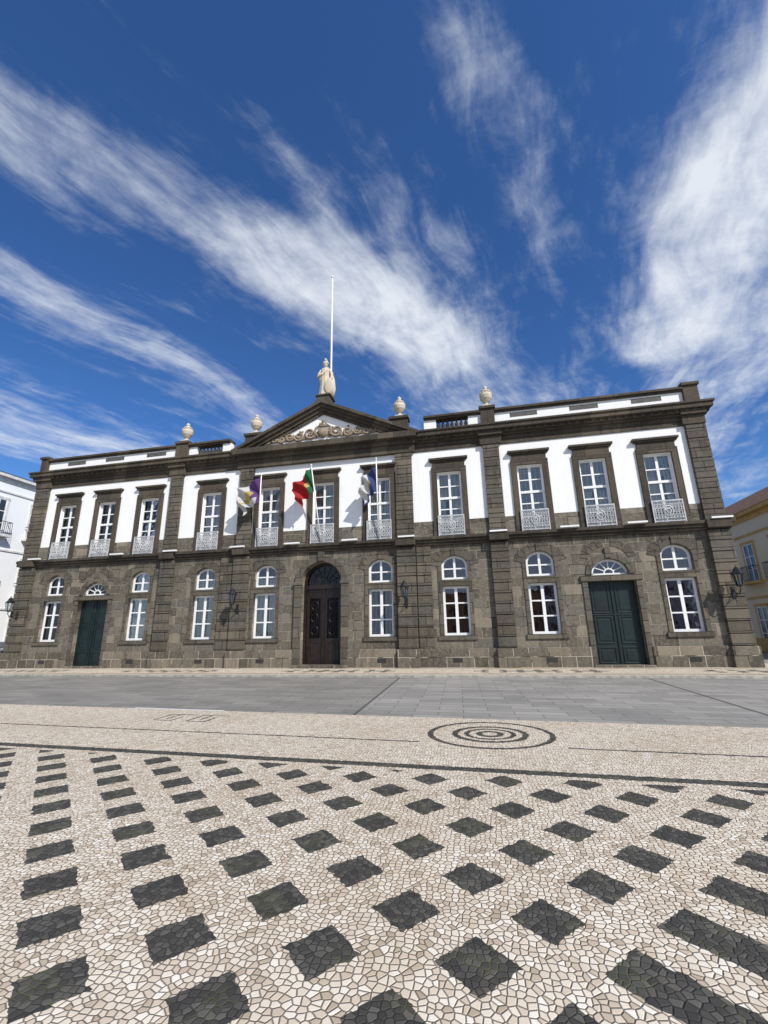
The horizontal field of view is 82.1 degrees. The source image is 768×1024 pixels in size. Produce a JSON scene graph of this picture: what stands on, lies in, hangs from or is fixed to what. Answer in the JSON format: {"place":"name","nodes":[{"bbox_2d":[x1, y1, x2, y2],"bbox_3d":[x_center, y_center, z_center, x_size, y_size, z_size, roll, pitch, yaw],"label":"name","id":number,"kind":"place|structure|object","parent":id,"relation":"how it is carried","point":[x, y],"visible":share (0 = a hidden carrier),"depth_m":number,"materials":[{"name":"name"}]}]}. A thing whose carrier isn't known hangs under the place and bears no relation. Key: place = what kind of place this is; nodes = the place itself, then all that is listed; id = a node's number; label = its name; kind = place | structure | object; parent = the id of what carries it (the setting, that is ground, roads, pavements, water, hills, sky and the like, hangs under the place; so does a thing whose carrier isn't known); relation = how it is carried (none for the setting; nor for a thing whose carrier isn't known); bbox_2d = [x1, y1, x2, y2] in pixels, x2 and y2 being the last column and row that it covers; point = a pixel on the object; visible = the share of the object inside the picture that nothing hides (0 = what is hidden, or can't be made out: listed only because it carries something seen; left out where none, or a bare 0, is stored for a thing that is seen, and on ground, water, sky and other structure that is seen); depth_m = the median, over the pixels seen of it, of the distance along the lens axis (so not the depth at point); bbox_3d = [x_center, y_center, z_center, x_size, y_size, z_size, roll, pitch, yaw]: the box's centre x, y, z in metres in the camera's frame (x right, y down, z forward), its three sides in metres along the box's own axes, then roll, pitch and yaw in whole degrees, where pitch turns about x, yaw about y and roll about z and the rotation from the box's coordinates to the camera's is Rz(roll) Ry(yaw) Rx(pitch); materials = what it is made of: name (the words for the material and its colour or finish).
{"place":"outdoors","nodes":[
{"label":"outdoors","id":0,"kind":"place"},
{"bbox_2d":[0,642,6,652],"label":"parked car","id":1,"kind":"object","parent":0,"point":[2,644],"depth_m":25.69,"materials":[{"name":"silver metal"}]},
{"bbox_2d":[0,704,767,1023],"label":"plaza pavement","id":2,"kind":"structure","parent":0,"point":[164,866],"depth_m":3.06,"materials":[{"name":"stone"}]},
{"bbox_2d":[0,677,767,727],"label":"street","id":3,"kind":"structure","parent":0,"point":[721,702],"depth_m":11.22,"materials":[{"name":"grey stone"}]},
{"bbox_2d":[142,708,224,710],"bbox_3d":[-4.603,4.412,9.857,2.359,0.001,0.090,-5,-16,15],"label":"road marking","id":4,"kind":"object","parent":3,"relation":"on","point":[183,709],"visible":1,"depth_m":9.81,"materials":[{"name":"white paint"}]},
{"bbox_2d":[0,667,767,675],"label":"sidewalk","id":5,"kind":"structure","parent":0,"point":[519,671],"depth_m":17.22,"materials":[{"name":"stone"}]},
{"bbox_2d":[0,0,767,507],"label":"sky","id":6,"kind":"structure","parent":0,"point":[525,201],"materials":[{"name":"blue"}]},
{"bbox_2d":[731,512,767,637],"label":"walls","id":7,"kind":"structure","parent":0,"point":[760,539],"depth_m":27.64,"materials":[{"name":"beige paint"}]},
{"bbox_2d":[762,653,767,663],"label":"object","id":8,"kind":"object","parent":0,"point":[765,656],"depth_m":22.33,"materials":[{"name":"white metal"}]},
{"label":"ground","id":9,"kind":"structure","parent":0,"visible":0},
{"bbox_2d":[0,480,35,641],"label":"walls","id":10,"kind":"structure","parent":9,"relation":"on","point":[18,512],"depth_m":33.04,"materials":[{"name":"white paint"}]},
{"bbox_2d":[0,471,35,641],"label":"trim","id":11,"kind":"structure","parent":10,"relation":"attached to","point":[16,480],"depth_m":33.20,"materials":[{"name":"white paint"}]},
{"bbox_2d":[0,520,27,583],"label":"balcony railings","id":12,"kind":"object","parent":11,"relation":"on","point":[7,531],"visible":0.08,"depth_m":32.18,"materials":[{"name":"black metal"}]},
{"bbox_2d":[0,498,28,618],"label":"window frames","id":13,"kind":"structure","parent":11,"relation":"attached to","point":[4,511],"depth_m":32.57,"materials":[{"name":"white wood"}]},
{"bbox_2d":[0,499,5,526],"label":"window glass","id":14,"kind":"object","parent":13,"relation":"in","point":[2,504],"visible":0.03,"depth_m":32.51,"materials":[{"name":"glass"}]},
{"bbox_2d":[0,380,765,668],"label":"town hall","id":15,"kind":"structure","parent":9,"relation":"on","point":[591,532],"depth_m":20.57,"materials":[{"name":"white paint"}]},
{"bbox_2d":[5,596,18,619],"bbox_3d":[-19.898,5.122,23.562,0.401,1.250,0.740,-4,-15,11],"label":"wall lamp","id":16,"kind":"object","parent":15,"relation":"attached to","point":[11,601],"visible":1,"depth_m":23.47,"materials":[{"name":"black metal"}]},
{"bbox_2d":[181,423,193,440],"bbox_3d":[-11.113,-4.455,24.925,0.620,1.240,0.620,-4,-15,11],"label":"stone urn","id":17,"kind":"object","parent":15,"relation":"on","point":[187,431],"visible":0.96,"depth_m":24.75,"materials":[{"name":"stone"}]},
{"bbox_2d":[228,589,238,613],"bbox_3d":[-7.143,4.187,20.967,0.401,1.250,0.740,-4,-15,11],"label":"wall lamp","id":18,"kind":"object","parent":15,"relation":"attached to","point":[232,592],"visible":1,"depth_m":20.87,"materials":[{"name":"black metal"}]},
{"bbox_2d":[236,474,261,546],"bbox_3d":[-6.739,-0.125,21.756,1.216,3.528,0.984,3,-16,-16],"label":"city flag","id":19,"kind":"object","parent":15,"relation":"on","point":[249,495],"visible":1,"depth_m":21.93,"materials":[{"name":"white fabric"}]},
{"bbox_2d":[250,415,262,432],"bbox_3d":[-6.959,-4.760,24.080,0.620,1.240,0.620,-4,-15,11],"label":"stone urn","id":20,"kind":"object","parent":15,"relation":"on","point":[256,423],"visible":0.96,"depth_m":23.89,"materials":[{"name":"stone"}]},
{"bbox_2d":[292,464,320,542],"bbox_3d":[-3.692,-0.449,21.247,1.510,3.777,0.659,3,-16,-15],"label":"portuguese flag","id":21,"kind":"object","parent":15,"relation":"on","point":[303,488],"visible":1,"depth_m":21.40,"materials":[{"name":"red fabric"}]},
{"bbox_2d":[302,563,340,663],"bbox_3d":[-2.854,4.804,20.849,1.986,4.747,0.136,-4,-15,11],"label":"main door","id":22,"kind":"structure","parent":15,"relation":"in","point":[322,650],"depth_m":20.76,"materials":[{"name":"brown wood"}]},
{"bbox_2d":[317,358,335,397],"bbox_3d":[-3.108,-7.278,23.829,0.991,2.394,0.617,-4,-15,11],"label":"warrior statue","id":23,"kind":"object","parent":15,"relation":"on","point":[327,383],"visible":0.94,"depth_m":23.63,"materials":[{"name":"stone"}]},
{"bbox_2d":[330,275,333,369],"bbox_3d":[-2.958,-8.889,24.768,0.160,10.630,0.160,-4,-15,11],"label":"roof flagpole","id":24,"kind":"object","parent":15,"relation":"on","point":[332,276],"visible":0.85,"depth_m":25.25,"materials":[{"name":"white metal"}]},
{"bbox_2d":[42,456,659,639],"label":"window panes","id":25,"kind":"structure","parent":15,"relation":"in","point":[148,504],"depth_m":24.09,"materials":[{"name":"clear glass"}]},
{"bbox_2d":[73,581,646,665],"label":"green side doors","id":26,"kind":"structure","parent":15,"relation":"in","point":[619,639],"depth_m":18.18,"materials":[{"name":"paint"}]},
{"bbox_2d":[358,458,378,538],"bbox_3d":[-0.743,-0.633,20.765,0.939,3.777,0.892,-2,-15,2],"label":"azores flag","id":27,"kind":"object","parent":15,"relation":"on","point":[368,488],"visible":1,"depth_m":20.77,"materials":[{"name":"white fabric"}]},
{"bbox_2d":[40,454,704,641],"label":"window frames","id":28,"kind":"structure","parent":15,"relation":"in","point":[687,629],"depth_m":20.30,"materials":[{"name":"white paint"}]},
{"bbox_2d":[394,397,404,415],"bbox_3d":[0.791,-5.328,22.503,0.620,1.240,0.620,-4,-15,11],"label":"stone urn","id":29,"kind":"object","parent":15,"relation":"on","point":[399,406],"visible":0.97,"depth_m":22.30,"materials":[{"name":"stone"}]},
{"bbox_2d":[400,580,408,607],"bbox_3d":[0.920,3.548,19.339,0.401,1.250,0.740,-4,-15,11],"label":"wall lamp","id":30,"kind":"object","parent":15,"relation":"attached to","point":[405,585],"visible":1,"depth_m":19.22,"materials":[{"name":"black metal"}]},
{"bbox_2d":[479,386,491,405],"bbox_3d":[4.994,-5.636,21.648,0.620,1.240,0.620,-4,-15,11],"label":"stone urn","id":31,"kind":"object","parent":15,"relation":"on","point":[485,396],"visible":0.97,"depth_m":21.45,"materials":[{"name":"stone"}]},
{"bbox_2d":[730,565,743,597],"bbox_3d":[13.431,2.630,16.793,0.401,1.250,0.740,-4,-15,11],"label":"wall lamp","id":32,"kind":"object","parent":15,"relation":"attached to","point":[735,571],"visible":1,"depth_m":16.70,"materials":[{"name":"black metal"}]},
{"bbox_2d":[0,674,767,678],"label":"sidewalk kerb","id":33,"kind":"structure","parent":9,"relation":"on","point":[448,676],"depth_m":15.59,"materials":[{"name":"stone"}]},
{"bbox_2d":[731,499,767,651],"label":"building","id":34,"kind":"structure","parent":9,"relation":"on","point":[760,508],"depth_m":27.39,"materials":[{"name":"paint"}]},
{"bbox_2d":[724,486,767,514],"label":"roof","id":35,"kind":"structure","parent":34,"relation":"on","point":[759,496],"depth_m":31.08,"materials":[{"name":"tile"}]},
{"bbox_2d":[740,561,767,581],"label":"balcony railings","id":36,"kind":"object","parent":34,"relation":"on","point":[747,569],"visible":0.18,"depth_m":27.20,"materials":[{"name":"black metal"}]},
{"bbox_2d":[742,543,767,637],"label":"window frames","id":37,"kind":"structure","parent":34,"relation":"attached to","point":[761,607],"depth_m":27.60,"materials":[{"name":"white wood"}]},
{"bbox_2d":[744,544,767,637],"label":"window glass","id":38,"kind":"object","parent":37,"relation":"in","point":[757,578],"visible":0.1,"depth_m":27.56,"materials":[{"name":"glass"}]}
]}

